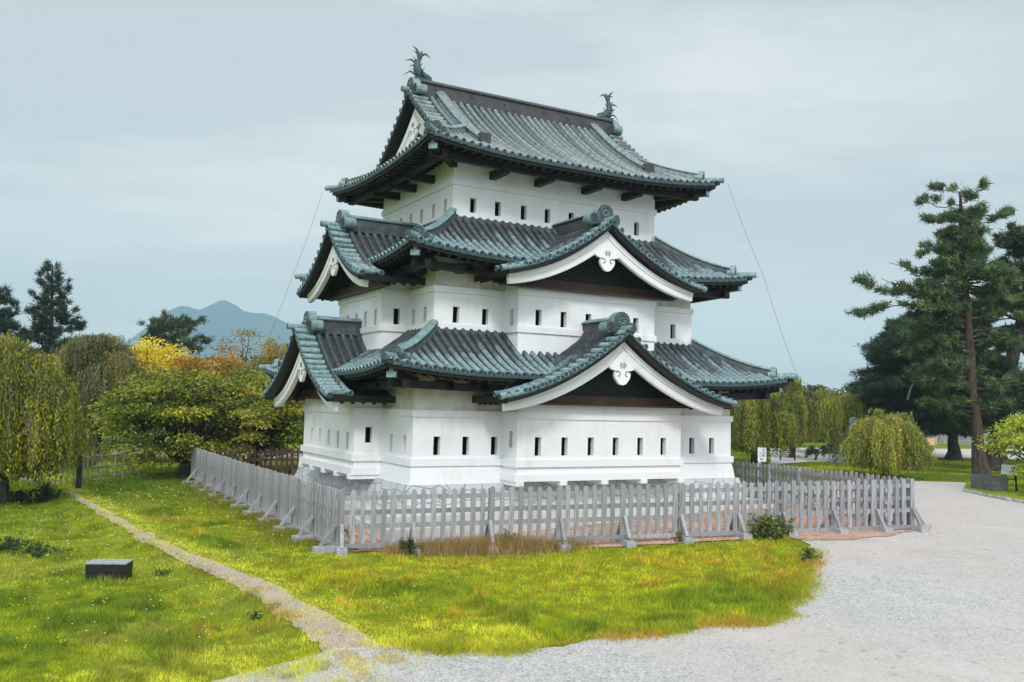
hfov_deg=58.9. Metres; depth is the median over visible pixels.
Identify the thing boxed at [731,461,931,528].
picket fence
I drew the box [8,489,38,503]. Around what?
weed clump
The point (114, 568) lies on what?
box cover
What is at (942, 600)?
gravel yard
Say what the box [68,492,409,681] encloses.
dirt path
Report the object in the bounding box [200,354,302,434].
broadleaf tree
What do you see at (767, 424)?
weeping cherry tree
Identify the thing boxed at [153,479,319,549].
tall seed grass
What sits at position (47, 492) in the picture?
weed clump
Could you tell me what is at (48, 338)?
conifer tree
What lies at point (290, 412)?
cherry tree
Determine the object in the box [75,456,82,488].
fence post
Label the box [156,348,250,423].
maple tree
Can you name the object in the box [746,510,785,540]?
weed clump
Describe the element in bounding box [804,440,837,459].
pine shrub
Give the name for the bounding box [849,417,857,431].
stone monument
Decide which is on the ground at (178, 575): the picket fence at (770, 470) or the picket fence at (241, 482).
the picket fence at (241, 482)
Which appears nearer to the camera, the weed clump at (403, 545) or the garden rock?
the weed clump at (403, 545)
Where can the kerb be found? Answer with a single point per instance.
(994, 496)
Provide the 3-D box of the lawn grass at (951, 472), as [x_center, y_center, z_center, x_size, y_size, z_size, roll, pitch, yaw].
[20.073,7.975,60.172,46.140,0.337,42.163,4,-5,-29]
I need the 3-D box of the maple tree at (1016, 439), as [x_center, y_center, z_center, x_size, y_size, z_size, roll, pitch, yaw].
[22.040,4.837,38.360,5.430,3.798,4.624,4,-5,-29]
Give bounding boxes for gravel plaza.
[768,448,1023,464]
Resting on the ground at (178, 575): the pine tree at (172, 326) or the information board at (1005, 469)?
the pine tree at (172, 326)
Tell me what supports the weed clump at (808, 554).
on the ground at (178, 575)
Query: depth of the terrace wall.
102.19 m
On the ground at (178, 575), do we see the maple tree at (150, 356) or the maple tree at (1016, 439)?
the maple tree at (150, 356)
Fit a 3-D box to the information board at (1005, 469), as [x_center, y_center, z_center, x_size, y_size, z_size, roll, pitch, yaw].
[21.895,6.085,39.805,0.604,1.294,0.651,-2,-5,41]
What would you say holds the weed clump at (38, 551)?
on the ground at (178, 575)
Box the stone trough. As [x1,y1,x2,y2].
[970,474,1008,490]
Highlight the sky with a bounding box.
[0,0,1023,414]
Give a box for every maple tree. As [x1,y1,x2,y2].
[126,333,198,379]
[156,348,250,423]
[971,411,1023,476]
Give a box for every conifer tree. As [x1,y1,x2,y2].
[0,283,34,346]
[17,258,89,354]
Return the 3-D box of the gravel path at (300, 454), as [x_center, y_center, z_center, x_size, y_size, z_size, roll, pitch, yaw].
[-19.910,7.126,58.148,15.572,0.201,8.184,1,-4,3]
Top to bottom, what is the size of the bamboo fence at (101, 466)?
1.413 m
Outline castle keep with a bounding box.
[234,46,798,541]
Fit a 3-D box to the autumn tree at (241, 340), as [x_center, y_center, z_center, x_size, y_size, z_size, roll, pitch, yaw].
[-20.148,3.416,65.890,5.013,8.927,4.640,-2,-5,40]
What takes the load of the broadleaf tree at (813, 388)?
on the ground at (178, 575)
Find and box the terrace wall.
[930,433,1019,446]
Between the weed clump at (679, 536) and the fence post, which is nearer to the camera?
the weed clump at (679, 536)
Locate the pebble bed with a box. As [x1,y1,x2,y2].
[259,483,911,550]
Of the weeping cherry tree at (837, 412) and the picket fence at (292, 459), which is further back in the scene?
the weeping cherry tree at (837, 412)
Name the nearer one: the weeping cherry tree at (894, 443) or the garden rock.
the weeping cherry tree at (894, 443)
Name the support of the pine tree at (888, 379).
on the ground at (178, 575)
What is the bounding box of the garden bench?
[780,448,795,460]
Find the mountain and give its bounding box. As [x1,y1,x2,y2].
[125,300,292,365]
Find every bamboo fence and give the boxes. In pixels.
[14,460,75,486]
[82,449,140,483]
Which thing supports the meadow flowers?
on the ground at (178, 575)
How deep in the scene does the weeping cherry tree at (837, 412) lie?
69.58 m
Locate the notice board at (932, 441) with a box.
[926,438,936,444]
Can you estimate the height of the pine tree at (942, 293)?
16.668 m
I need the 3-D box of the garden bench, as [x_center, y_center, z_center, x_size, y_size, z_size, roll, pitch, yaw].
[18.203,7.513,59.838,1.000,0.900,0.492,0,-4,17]
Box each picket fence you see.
[182,447,357,553]
[202,448,302,477]
[336,479,929,555]
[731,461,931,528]
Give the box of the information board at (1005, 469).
[1001,464,1017,490]
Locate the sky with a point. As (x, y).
(169, 154)
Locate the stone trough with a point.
(989, 482)
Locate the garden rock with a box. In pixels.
[829,457,846,463]
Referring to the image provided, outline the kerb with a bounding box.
[962,489,1023,503]
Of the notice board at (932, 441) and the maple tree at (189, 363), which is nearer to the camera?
the maple tree at (189, 363)
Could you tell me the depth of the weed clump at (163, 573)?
19.39 m
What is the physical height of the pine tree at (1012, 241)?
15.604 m
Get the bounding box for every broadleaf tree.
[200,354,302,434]
[803,384,882,441]
[983,361,1023,433]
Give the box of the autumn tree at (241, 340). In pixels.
[205,328,268,367]
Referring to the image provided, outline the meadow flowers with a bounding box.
[4,486,420,647]
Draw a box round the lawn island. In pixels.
[963,478,1023,499]
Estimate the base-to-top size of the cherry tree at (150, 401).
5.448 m
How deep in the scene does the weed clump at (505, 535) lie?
22.89 m
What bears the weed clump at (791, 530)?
on the pebble bed
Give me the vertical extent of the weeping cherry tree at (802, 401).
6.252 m
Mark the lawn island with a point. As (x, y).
(1011, 492)
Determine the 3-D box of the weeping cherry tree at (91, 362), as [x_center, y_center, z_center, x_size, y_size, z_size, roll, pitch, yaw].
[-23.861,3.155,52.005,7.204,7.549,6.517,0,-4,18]
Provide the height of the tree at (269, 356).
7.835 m
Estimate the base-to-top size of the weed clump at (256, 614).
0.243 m
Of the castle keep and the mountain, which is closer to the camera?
the castle keep
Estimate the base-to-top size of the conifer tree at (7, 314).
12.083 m
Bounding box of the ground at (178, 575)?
[0,419,1022,681]
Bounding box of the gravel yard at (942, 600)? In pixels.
[212,481,1023,681]
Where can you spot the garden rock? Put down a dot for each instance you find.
(832, 460)
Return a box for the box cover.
[85,559,133,580]
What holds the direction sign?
on the ground at (178, 575)
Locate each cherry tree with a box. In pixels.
[0,329,99,504]
[47,333,159,453]
[81,383,208,462]
[84,364,283,477]
[177,366,304,465]
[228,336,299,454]
[730,393,799,464]
[771,373,826,457]
[802,386,884,452]
[823,407,936,476]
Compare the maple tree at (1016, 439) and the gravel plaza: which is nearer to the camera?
the maple tree at (1016, 439)
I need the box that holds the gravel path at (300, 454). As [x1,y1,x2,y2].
[112,448,301,458]
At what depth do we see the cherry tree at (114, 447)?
49.47 m
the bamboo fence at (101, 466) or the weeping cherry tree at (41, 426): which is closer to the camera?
the weeping cherry tree at (41, 426)
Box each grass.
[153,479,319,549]
[377,530,600,561]
[731,444,1023,495]
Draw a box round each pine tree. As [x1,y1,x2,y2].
[135,307,215,355]
[843,310,1022,459]
[844,175,1023,474]
[944,221,1023,471]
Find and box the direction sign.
[758,447,765,482]
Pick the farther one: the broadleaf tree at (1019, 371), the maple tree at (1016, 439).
the broadleaf tree at (1019, 371)
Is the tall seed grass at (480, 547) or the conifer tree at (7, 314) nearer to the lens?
the tall seed grass at (480, 547)
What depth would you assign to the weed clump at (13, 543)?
22.20 m
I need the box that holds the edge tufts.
[392,546,834,660]
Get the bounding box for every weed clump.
[0,536,42,552]
[7,541,72,557]
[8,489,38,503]
[32,482,62,502]
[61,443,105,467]
[152,564,172,576]
[246,610,263,619]
[398,534,424,554]
[501,528,515,546]
[674,528,682,543]
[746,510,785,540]
[766,515,796,537]
[798,545,822,562]
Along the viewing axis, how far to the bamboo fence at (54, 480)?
36.20 m
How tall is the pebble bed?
0.461 m
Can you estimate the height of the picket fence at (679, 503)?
1.949 m
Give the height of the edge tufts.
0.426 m

